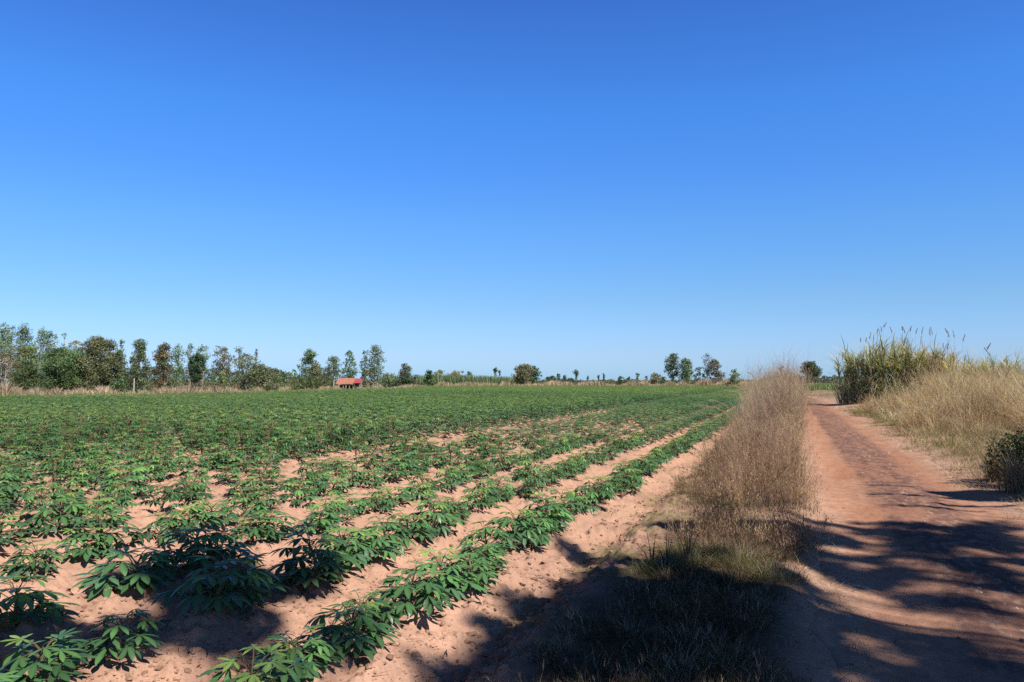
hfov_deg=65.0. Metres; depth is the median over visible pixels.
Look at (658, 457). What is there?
cassava plant
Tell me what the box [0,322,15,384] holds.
tree
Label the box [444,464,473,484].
cassava plant
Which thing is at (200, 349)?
tree
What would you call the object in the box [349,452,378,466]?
cassava plant
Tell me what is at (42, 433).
cassava plant
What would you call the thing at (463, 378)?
cane field
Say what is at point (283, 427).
cassava plant
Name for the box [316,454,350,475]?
cassava plant
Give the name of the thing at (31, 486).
cassava plant
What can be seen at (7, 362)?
tree
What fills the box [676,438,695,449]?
cassava plant
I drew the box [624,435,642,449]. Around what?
cassava plant
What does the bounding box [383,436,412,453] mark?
cassava plant
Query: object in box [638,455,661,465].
cassava plant
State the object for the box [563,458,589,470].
cassava plant
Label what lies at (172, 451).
cassava plant
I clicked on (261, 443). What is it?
cassava plant
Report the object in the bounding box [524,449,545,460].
cassava plant
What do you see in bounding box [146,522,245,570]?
cassava plant
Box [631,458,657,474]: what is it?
cassava plant
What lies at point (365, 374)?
bush
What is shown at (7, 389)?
edge grass
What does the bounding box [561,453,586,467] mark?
cassava plant
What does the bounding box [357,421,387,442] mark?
cassava plant
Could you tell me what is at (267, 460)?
cassava plant
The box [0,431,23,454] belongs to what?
cassava plant
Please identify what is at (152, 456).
cassava plant
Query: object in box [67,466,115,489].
cassava plant
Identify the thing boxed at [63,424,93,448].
cassava plant
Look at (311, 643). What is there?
cassava plant
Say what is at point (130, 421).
cassava plant
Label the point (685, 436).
cassava plant
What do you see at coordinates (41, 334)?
tree
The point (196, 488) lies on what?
cassava plant
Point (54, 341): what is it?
tree
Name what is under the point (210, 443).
cassava plant
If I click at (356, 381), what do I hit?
field hut
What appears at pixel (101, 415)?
cassava plant
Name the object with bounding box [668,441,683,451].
cassava plant
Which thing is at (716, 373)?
tree
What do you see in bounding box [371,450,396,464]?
cassava plant
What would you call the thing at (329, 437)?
cassava plant
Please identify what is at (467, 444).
cassava plant
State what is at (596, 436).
cassava plant
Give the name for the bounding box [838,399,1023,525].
roadside grass
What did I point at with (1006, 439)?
grass tussock
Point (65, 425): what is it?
cassava plant
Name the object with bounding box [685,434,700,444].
cassava plant
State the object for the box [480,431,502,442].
cassava plant
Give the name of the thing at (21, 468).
cassava plant
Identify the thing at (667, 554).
broadleaf weed
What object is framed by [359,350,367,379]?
tree
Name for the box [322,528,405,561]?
cassava plant
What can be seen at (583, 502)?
cassava plant
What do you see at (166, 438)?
cassava plant
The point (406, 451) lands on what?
cassava plant
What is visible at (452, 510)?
cassava plant
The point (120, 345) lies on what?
tree
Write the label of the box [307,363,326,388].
tree
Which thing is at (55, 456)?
cassava plant
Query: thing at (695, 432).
cassava plant
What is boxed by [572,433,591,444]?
cassava plant
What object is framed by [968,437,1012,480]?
grass tussock
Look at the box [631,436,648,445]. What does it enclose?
cassava plant
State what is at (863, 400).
cane clump
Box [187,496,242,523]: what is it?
cassava plant
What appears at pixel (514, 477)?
cassava plant
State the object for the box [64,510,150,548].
cassava plant
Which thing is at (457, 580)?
cassava plant
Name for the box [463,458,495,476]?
cassava plant
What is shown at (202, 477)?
cassava plant
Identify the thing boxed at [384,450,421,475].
cassava plant
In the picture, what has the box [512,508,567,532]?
cassava plant
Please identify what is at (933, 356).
cane clump
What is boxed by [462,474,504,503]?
cassava plant
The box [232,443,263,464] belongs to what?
cassava plant
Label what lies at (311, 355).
tree
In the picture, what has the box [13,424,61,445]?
cassava plant
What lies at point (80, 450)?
cassava plant
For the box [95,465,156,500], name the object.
cassava plant
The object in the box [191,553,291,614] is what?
cassava plant
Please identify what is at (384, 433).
cassava plant
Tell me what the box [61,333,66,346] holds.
tree
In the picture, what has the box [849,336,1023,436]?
tall dry grass
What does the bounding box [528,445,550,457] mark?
cassava plant
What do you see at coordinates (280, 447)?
cassava plant
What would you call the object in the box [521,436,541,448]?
cassava plant
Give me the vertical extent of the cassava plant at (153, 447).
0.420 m
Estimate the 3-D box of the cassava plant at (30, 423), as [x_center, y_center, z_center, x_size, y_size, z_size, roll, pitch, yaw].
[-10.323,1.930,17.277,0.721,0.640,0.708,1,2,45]
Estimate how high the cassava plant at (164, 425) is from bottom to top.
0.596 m
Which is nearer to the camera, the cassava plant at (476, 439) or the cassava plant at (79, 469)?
the cassava plant at (79, 469)
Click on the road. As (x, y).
(921, 649)
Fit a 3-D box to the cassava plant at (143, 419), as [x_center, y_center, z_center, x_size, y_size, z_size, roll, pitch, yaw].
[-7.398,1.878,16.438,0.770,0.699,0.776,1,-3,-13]
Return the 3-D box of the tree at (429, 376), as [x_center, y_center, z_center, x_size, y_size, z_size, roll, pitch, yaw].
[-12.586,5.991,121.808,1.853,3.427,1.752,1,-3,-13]
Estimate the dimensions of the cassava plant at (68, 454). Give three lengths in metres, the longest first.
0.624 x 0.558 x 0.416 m
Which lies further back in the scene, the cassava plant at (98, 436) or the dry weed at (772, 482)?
the cassava plant at (98, 436)
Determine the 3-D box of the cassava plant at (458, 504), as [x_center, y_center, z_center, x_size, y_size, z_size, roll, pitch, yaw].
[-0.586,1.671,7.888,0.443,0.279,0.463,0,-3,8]
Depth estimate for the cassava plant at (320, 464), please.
11.14 m
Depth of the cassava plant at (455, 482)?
10.00 m
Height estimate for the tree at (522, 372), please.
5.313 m
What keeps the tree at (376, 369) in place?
on the ground at (574, 547)
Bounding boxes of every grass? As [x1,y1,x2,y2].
[0,377,754,397]
[500,506,890,681]
[618,535,818,589]
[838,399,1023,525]
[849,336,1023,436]
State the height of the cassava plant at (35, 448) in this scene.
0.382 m
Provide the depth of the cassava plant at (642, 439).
17.07 m
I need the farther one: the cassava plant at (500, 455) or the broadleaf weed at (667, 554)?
the cassava plant at (500, 455)
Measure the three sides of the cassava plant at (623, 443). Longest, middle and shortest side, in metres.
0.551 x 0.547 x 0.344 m
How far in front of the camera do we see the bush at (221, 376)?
63.85 m
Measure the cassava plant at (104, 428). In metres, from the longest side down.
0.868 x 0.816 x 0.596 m
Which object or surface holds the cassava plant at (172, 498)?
on the ground at (574, 547)
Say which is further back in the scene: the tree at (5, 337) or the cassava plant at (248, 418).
the tree at (5, 337)
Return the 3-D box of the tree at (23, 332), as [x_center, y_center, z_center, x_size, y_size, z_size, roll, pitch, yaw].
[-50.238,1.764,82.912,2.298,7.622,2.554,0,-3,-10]
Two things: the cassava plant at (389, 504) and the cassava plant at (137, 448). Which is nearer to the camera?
the cassava plant at (389, 504)
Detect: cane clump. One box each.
[817,336,886,403]
[832,322,931,403]
[837,333,912,403]
[860,326,936,400]
[887,326,959,398]
[893,326,958,399]
[907,328,970,391]
[936,332,982,381]
[958,343,1020,381]
[979,350,1023,381]
[997,352,1023,386]
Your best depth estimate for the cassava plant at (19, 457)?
11.42 m
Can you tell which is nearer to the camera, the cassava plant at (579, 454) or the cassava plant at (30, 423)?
the cassava plant at (579, 454)
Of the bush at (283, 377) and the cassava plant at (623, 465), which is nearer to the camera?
the cassava plant at (623, 465)
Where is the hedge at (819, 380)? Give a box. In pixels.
[762,374,846,383]
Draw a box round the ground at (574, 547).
[0,381,1023,681]
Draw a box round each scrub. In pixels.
[0,353,333,392]
[536,378,749,384]
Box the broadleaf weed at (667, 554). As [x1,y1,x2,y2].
[657,534,673,568]
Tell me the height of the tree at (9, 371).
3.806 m
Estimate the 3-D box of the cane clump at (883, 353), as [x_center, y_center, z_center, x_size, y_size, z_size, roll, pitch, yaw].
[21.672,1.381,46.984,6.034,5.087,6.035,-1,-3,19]
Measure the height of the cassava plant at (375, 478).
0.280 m
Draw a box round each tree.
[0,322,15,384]
[0,345,24,383]
[0,354,21,386]
[3,325,16,373]
[7,345,46,388]
[12,323,37,362]
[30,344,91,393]
[32,326,47,376]
[39,330,53,369]
[49,332,58,348]
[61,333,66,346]
[68,340,85,389]
[74,335,131,392]
[106,349,132,392]
[119,339,125,370]
[124,338,151,391]
[148,342,175,388]
[171,343,186,388]
[183,343,194,377]
[187,352,207,388]
[196,344,210,389]
[211,345,234,385]
[231,353,261,389]
[233,346,243,389]
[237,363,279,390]
[297,348,318,388]
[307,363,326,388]
[321,355,343,386]
[324,365,335,387]
[341,350,358,384]
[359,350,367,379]
[364,343,386,385]
[392,363,417,385]
[423,369,434,385]
[433,369,445,376]
[448,370,463,375]
[511,363,536,384]
[527,366,542,383]
[545,376,556,382]
[565,378,576,384]
[572,369,578,383]
[650,372,660,384]
[658,376,666,383]
[663,353,680,381]
[677,357,693,383]
[692,367,706,381]
[701,353,712,376]
[704,358,725,383]
[725,369,742,387]
[800,360,822,381]
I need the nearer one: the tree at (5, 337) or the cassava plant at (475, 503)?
the cassava plant at (475, 503)
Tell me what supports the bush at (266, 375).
on the ground at (574, 547)
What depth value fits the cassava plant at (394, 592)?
4.57 m
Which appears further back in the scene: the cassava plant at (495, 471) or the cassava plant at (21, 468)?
the cassava plant at (495, 471)
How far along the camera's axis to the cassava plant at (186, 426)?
17.33 m
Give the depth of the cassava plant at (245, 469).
11.47 m
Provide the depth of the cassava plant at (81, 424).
17.33 m
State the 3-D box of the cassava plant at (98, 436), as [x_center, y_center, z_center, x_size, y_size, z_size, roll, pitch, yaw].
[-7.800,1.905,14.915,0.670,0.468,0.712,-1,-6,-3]
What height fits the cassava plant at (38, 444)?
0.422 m
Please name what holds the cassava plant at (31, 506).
on the ground at (574, 547)
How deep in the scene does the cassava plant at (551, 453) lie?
14.34 m
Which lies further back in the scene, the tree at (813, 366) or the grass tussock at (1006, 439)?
the tree at (813, 366)
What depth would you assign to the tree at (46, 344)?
87.03 m
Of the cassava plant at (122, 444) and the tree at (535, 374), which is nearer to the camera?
the cassava plant at (122, 444)
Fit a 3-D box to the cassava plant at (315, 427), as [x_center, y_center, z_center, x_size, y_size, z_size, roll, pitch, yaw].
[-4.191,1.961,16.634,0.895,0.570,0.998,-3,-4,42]
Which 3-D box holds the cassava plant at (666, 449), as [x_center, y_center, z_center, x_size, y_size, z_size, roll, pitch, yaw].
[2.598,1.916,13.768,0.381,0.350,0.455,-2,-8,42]
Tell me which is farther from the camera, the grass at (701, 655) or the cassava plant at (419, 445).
the cassava plant at (419, 445)
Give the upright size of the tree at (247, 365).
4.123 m
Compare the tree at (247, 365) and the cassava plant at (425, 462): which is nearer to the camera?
the cassava plant at (425, 462)
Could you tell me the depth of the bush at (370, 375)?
93.86 m
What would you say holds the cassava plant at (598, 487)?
on the ground at (574, 547)
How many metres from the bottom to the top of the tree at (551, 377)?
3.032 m
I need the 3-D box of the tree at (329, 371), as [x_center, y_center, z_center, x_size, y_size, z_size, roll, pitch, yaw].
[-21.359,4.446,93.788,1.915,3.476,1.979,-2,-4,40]
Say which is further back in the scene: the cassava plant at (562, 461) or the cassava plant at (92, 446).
the cassava plant at (92, 446)
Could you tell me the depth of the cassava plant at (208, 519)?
7.26 m
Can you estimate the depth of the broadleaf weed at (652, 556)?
6.04 m
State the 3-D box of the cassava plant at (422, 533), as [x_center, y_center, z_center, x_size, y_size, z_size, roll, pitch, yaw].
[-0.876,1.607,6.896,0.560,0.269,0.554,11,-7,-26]
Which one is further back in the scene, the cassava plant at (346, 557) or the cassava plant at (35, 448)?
the cassava plant at (35, 448)
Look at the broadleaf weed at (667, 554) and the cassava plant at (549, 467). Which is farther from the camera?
the cassava plant at (549, 467)
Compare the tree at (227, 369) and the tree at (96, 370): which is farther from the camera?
the tree at (227, 369)
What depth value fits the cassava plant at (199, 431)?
16.36 m
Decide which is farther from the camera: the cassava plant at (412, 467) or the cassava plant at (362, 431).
the cassava plant at (362, 431)
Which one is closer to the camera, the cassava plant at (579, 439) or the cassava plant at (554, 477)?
the cassava plant at (554, 477)
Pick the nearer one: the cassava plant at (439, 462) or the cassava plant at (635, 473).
the cassava plant at (635, 473)
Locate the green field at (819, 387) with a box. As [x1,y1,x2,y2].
[802,383,861,390]
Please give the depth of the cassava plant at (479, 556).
5.63 m
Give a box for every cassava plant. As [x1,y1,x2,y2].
[0,415,17,437]
[0,421,29,443]
[0,428,24,448]
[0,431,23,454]
[0,446,40,461]
[0,452,14,466]
[0,455,33,479]
[0,455,37,473]
[0,460,44,483]
[0,466,24,488]
[0,474,28,506]
[0,476,50,498]
[0,495,19,516]
[0,513,44,539]
[0,533,15,546]
[0,537,66,579]
[0,575,80,627]
[0,627,97,681]
[0,670,21,681]
[12,441,46,460]
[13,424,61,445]
[13,433,46,449]
[16,417,44,442]
[16,485,73,513]
[20,496,97,534]
[21,425,58,449]
[22,438,55,457]
[27,418,64,444]
[29,447,67,463]
[36,450,89,465]
[36,458,74,481]
[37,450,78,471]
[43,429,87,453]
[48,426,77,450]
[48,470,97,492]
[48,486,88,510]
[53,442,88,461]
[55,421,80,443]
[55,525,124,561]
[56,458,102,481]
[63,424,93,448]
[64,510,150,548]
[66,414,99,439]
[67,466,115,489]
[71,546,188,599]
[71,608,167,665]
[73,441,112,462]
[73,498,133,525]
[76,431,110,449]
[76,449,111,466]
[81,419,121,446]
[82,455,127,476]
[86,413,118,438]
[86,442,116,455]
[87,441,127,459]
[89,487,139,516]
[94,417,124,444]
[94,458,149,485]
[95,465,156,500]
[96,481,133,501]
[102,429,129,448]
[107,433,136,455]
[110,414,148,440]
[116,449,151,472]
[118,440,154,461]
[120,424,157,447]
[121,434,152,450]
[129,417,159,439]
[130,460,168,479]
[131,417,167,446]
[136,438,170,457]
[136,448,170,466]
[138,480,190,507]
[138,509,197,545]
[145,548,271,618]
[146,420,177,443]
[146,457,181,477]
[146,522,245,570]
[150,443,187,467]
[153,503,228,530]
[155,434,177,449]
[156,438,185,453]
[161,477,213,501]
[167,416,201,441]
[168,449,208,471]
[172,528,263,570]
[176,468,211,485]
[178,432,207,453]
[178,482,215,503]
[179,422,214,444]
[179,423,213,447]
[184,451,238,469]
[186,431,219,454]
[187,417,219,441]
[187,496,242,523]
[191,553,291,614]
[197,644,321,681]
[199,443,231,462]
[204,424,236,450]
[205,450,253,466]
[207,424,231,441]
[208,435,238,457]
[210,420,249,447]
[211,465,241,480]
[215,492,273,516]
[218,418,243,442]
[220,516,279,542]
[223,429,261,453]
[226,474,264,499]
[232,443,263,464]
[232,461,261,473]
[232,486,284,509]
[234,429,266,453]
[235,509,299,542]
[236,409,264,436]
[239,466,282,488]
[243,425,283,452]
[246,420,273,443]
[249,441,283,461]
[249,450,285,469]
[251,623,345,681]
[255,469,296,485]
[257,419,289,443]
[264,437,289,460]
[264,521,370,580]
[270,417,302,436]
[272,427,298,446]
[272,429,300,450]
[273,551,347,591]
[276,481,318,505]
[277,426,322,457]
[278,433,308,458]
[280,471,328,495]
[289,422,327,443]
[290,424,317,445]
[292,455,334,476]
[293,505,342,533]
[293,601,399,660]
[298,467,334,486]
[301,432,329,456]
[304,492,360,525]
[312,423,347,451]
[313,472,353,495]
[314,526,379,565]
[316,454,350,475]
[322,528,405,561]
[325,421,359,446]
[325,493,366,515]
[328,419,348,444]
[328,456,357,468]
[331,418,355,439]
[332,418,367,447]
[332,589,407,637]
[333,465,371,485]
[341,436,371,454]
[345,467,386,485]
[347,415,380,444]
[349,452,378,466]
[352,493,399,510]
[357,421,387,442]
[357,516,416,552]
[359,441,387,455]
[364,561,452,618]
[365,486,415,504]
[368,423,395,444]
[369,458,406,480]
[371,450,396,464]
[380,412,408,439]
[382,509,435,540]
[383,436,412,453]
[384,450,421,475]
[386,446,418,459]
[389,433,419,451]
[392,450,415,464]
[396,452,433,472]
[397,459,429,472]
[402,546,488,601]
[403,483,437,500]
[404,473,443,493]
[409,441,431,452]
[409,491,467,536]
[411,435,428,444]
[412,446,431,458]
[417,441,441,453]
[421,452,448,467]
[425,440,441,452]
[425,492,469,517]
[431,497,473,519]
[432,466,463,488]
[435,446,465,462]
[436,553,500,592]
[441,440,453,448]
[441,456,485,477]
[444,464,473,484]
[445,438,464,449]
[451,539,510,570]
[454,446,489,459]
[456,516,521,558]
[459,437,476,447]
[459,488,496,509]
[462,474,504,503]
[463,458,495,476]
[464,431,487,445]
[465,431,486,442]
[465,455,486,464]
[466,459,500,473]
[470,440,497,457]
[474,505,540,548]
[479,442,494,454]
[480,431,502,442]
[483,473,515,496]
[485,482,517,501]
[486,449,522,467]
[489,454,516,469]
[492,439,512,452]
[502,493,576,531]
[503,435,522,447]
[507,513,553,545]
[508,460,546,484]
[508,462,550,484]
[510,448,531,459]
[512,453,535,466]
[512,475,547,495]
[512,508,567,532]
[519,434,535,444]
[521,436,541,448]
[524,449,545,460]
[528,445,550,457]
[529,433,545,440]
[532,492,575,520]
[536,435,551,445]
[536,446,553,456]
[539,460,563,476]
[542,439,566,452]
[542,466,566,483]
[543,488,592,513]
[550,437,572,452]
[551,457,574,474]
[554,437,579,449]
[558,459,585,476]
[559,431,583,445]
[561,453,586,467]
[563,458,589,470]
[563,476,617,504]
[565,450,591,466]
[567,434,589,445]
[567,489,600,513]
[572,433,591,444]
[577,447,598,463]
[579,431,599,441]
[579,477,614,500]
[583,430,603,441]
[584,443,607,458]
[587,450,609,461]
[593,476,619,493]
[598,437,623,453]
[601,444,619,458]
[605,435,631,448]
[605,459,639,477]
[606,466,646,489]
[607,474,637,493]
[610,436,630,449]
[618,460,646,473]
[619,467,646,483]
[622,454,657,472]
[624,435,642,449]
[627,431,645,440]
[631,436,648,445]
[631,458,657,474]
[635,431,651,443]
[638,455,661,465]
[642,456,665,471]
[645,448,669,462]
[649,444,674,457]
[649,449,669,463]
[654,442,674,457]
[654,448,672,458]
[665,438,686,449]
[667,442,686,455]
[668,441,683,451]
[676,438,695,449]
[680,431,698,439]
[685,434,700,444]
[688,428,701,437]
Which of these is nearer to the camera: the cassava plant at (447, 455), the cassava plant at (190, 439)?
the cassava plant at (447, 455)
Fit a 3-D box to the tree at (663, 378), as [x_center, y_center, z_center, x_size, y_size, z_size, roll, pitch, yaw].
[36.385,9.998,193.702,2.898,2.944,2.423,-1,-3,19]
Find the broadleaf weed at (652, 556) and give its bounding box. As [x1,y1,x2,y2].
[636,534,657,563]
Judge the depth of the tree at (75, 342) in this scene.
71.97 m
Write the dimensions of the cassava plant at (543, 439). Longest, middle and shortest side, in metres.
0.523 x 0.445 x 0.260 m
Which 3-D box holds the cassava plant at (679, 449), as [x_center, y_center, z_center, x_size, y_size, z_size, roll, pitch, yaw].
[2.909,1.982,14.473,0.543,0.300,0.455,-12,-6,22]
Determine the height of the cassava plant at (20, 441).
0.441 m
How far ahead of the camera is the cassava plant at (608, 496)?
8.64 m
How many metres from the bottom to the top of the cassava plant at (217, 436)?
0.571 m
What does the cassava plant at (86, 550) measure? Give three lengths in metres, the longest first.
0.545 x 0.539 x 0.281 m
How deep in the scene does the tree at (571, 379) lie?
187.26 m
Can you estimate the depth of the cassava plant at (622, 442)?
15.41 m
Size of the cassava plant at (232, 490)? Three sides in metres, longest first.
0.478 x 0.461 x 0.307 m
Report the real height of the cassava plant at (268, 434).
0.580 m
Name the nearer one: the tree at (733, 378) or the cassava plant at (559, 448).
the cassava plant at (559, 448)
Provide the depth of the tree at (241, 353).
83.88 m
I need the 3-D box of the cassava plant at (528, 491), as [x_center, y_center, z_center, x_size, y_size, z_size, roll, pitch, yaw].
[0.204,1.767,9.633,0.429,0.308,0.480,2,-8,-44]
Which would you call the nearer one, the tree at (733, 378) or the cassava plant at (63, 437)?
the cassava plant at (63, 437)
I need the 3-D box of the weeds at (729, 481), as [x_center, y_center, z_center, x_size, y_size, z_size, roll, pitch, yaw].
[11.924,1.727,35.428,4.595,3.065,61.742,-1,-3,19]
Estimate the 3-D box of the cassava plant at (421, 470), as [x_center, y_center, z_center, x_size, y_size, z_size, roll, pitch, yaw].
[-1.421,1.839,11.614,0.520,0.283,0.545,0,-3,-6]
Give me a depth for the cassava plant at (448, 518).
7.18 m
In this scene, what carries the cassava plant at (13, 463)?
on the ground at (574, 547)
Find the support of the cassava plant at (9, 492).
on the ground at (574, 547)
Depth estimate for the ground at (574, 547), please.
5.63 m
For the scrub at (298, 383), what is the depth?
90.84 m
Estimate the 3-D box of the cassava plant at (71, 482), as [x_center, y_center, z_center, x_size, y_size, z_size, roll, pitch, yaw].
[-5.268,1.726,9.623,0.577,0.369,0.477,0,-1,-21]
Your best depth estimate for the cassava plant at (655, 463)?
11.96 m
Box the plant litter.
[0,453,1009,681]
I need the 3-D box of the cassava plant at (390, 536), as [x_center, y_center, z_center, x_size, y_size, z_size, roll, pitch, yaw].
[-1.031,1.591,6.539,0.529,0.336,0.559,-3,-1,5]
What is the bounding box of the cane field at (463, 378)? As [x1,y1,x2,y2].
[378,374,522,386]
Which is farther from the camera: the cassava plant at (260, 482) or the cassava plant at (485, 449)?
the cassava plant at (485, 449)
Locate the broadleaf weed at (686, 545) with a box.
[673,518,698,560]
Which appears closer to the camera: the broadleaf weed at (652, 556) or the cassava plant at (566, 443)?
the broadleaf weed at (652, 556)
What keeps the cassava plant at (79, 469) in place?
on the ground at (574, 547)
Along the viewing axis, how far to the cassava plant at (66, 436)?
15.65 m
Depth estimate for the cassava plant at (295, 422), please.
17.42 m
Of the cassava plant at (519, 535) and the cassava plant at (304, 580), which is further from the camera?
the cassava plant at (519, 535)
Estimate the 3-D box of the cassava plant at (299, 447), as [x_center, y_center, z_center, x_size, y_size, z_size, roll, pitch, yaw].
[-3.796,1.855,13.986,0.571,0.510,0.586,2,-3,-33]
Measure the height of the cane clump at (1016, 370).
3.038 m
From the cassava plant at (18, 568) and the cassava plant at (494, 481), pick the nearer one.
the cassava plant at (18, 568)
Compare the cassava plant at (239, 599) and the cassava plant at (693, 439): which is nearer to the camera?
the cassava plant at (239, 599)
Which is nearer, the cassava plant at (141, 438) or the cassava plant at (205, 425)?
the cassava plant at (141, 438)
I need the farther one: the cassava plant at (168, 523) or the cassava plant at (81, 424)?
the cassava plant at (81, 424)
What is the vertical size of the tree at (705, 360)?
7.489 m
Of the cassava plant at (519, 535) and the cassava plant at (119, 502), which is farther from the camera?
the cassava plant at (119, 502)
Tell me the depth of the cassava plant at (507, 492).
9.07 m
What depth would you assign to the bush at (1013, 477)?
10.52 m
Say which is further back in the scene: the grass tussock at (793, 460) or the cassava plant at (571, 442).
the cassava plant at (571, 442)
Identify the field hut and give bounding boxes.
[336,378,361,389]
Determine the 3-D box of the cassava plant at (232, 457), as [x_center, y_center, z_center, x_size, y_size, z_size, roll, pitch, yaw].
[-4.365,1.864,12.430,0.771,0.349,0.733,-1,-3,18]
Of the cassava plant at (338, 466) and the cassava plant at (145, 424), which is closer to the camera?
the cassava plant at (338, 466)
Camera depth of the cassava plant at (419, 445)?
14.32 m
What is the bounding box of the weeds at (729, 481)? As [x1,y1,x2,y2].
[655,346,854,560]
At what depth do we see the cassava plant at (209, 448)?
13.32 m
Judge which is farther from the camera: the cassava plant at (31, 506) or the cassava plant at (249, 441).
the cassava plant at (249, 441)
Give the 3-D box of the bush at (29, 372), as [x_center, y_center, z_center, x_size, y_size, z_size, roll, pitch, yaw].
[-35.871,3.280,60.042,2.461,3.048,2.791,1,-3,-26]
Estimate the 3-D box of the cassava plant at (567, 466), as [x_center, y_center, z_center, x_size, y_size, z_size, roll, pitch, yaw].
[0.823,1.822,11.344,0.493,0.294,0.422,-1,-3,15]
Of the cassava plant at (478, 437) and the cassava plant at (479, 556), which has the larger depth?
the cassava plant at (478, 437)
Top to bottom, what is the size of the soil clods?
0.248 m
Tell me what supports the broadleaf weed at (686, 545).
on the ground at (574, 547)
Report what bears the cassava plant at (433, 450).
on the ground at (574, 547)
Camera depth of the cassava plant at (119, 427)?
16.81 m
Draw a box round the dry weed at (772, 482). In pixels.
[756,464,789,498]
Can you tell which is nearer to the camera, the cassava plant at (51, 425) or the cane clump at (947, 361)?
the cassava plant at (51, 425)
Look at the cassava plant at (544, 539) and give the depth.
6.58 m
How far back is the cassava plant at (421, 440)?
16.16 m
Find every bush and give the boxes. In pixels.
[13,365,49,391]
[213,371,227,389]
[271,368,288,390]
[276,374,290,388]
[359,369,374,387]
[367,374,374,387]
[382,372,396,387]
[399,374,411,385]
[978,447,1023,493]
[983,427,1023,477]
[1004,433,1023,441]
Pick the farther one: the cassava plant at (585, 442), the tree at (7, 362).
the tree at (7, 362)
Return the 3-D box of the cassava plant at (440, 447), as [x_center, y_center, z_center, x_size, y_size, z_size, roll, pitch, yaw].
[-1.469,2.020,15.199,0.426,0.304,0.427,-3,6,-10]
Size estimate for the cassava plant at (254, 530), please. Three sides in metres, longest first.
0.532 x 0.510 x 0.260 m
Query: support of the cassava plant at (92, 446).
on the ground at (574, 547)
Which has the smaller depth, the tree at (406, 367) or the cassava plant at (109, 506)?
the cassava plant at (109, 506)
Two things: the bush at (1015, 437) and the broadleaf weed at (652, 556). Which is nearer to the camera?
the broadleaf weed at (652, 556)
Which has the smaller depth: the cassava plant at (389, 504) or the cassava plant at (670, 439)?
the cassava plant at (389, 504)
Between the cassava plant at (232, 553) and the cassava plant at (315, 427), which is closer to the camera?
the cassava plant at (232, 553)
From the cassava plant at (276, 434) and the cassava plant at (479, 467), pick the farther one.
the cassava plant at (276, 434)
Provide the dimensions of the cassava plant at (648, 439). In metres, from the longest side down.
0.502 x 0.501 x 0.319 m
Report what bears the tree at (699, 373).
on the ground at (574, 547)
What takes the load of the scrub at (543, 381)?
on the ground at (574, 547)
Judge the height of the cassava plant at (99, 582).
0.321 m
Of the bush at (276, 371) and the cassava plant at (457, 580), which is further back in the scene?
the bush at (276, 371)
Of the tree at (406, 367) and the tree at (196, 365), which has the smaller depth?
the tree at (196, 365)
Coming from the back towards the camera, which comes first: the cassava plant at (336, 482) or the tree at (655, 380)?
the tree at (655, 380)
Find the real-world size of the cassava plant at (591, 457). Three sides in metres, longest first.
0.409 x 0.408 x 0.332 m
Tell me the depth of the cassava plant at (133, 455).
11.92 m
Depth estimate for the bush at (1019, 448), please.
11.18 m
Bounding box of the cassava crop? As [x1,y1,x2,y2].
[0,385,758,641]
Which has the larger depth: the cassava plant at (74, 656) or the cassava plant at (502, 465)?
the cassava plant at (502, 465)
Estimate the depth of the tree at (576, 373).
189.68 m
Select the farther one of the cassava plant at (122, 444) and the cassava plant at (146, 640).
the cassava plant at (122, 444)
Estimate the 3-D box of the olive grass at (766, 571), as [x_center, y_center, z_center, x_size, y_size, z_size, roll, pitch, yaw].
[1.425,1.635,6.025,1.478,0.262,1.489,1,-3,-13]
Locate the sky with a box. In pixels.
[0,0,1023,380]
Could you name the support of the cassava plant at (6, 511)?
on the ground at (574, 547)
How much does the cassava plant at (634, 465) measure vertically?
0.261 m
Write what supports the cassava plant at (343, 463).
on the ground at (574, 547)
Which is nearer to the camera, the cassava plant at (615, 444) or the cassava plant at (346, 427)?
the cassava plant at (615, 444)
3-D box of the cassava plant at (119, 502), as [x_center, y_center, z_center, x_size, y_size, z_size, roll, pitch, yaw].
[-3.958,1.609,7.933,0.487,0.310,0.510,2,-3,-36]
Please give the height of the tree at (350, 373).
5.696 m
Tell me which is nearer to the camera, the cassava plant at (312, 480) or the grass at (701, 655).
the grass at (701, 655)
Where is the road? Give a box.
[796,396,1023,681]
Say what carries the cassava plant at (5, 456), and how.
on the ground at (574, 547)
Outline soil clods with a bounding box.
[0,417,719,681]
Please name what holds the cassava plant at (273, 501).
on the ground at (574, 547)
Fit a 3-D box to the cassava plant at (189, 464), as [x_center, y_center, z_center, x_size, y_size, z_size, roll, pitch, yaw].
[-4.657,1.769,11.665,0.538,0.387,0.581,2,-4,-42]
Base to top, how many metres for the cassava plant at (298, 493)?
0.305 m
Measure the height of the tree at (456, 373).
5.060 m
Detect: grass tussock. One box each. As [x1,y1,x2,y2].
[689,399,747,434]
[771,441,807,479]
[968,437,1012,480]
[976,429,1023,474]
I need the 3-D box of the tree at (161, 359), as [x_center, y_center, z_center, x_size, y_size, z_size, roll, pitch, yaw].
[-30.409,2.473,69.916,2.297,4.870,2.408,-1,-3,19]
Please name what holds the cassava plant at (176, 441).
on the ground at (574, 547)
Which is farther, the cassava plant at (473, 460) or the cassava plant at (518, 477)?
the cassava plant at (473, 460)
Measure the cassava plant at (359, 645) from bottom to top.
0.307 m
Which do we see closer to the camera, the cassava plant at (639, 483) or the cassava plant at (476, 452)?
the cassava plant at (639, 483)
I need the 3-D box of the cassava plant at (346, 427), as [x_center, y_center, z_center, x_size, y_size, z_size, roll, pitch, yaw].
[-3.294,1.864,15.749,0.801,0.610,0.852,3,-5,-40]

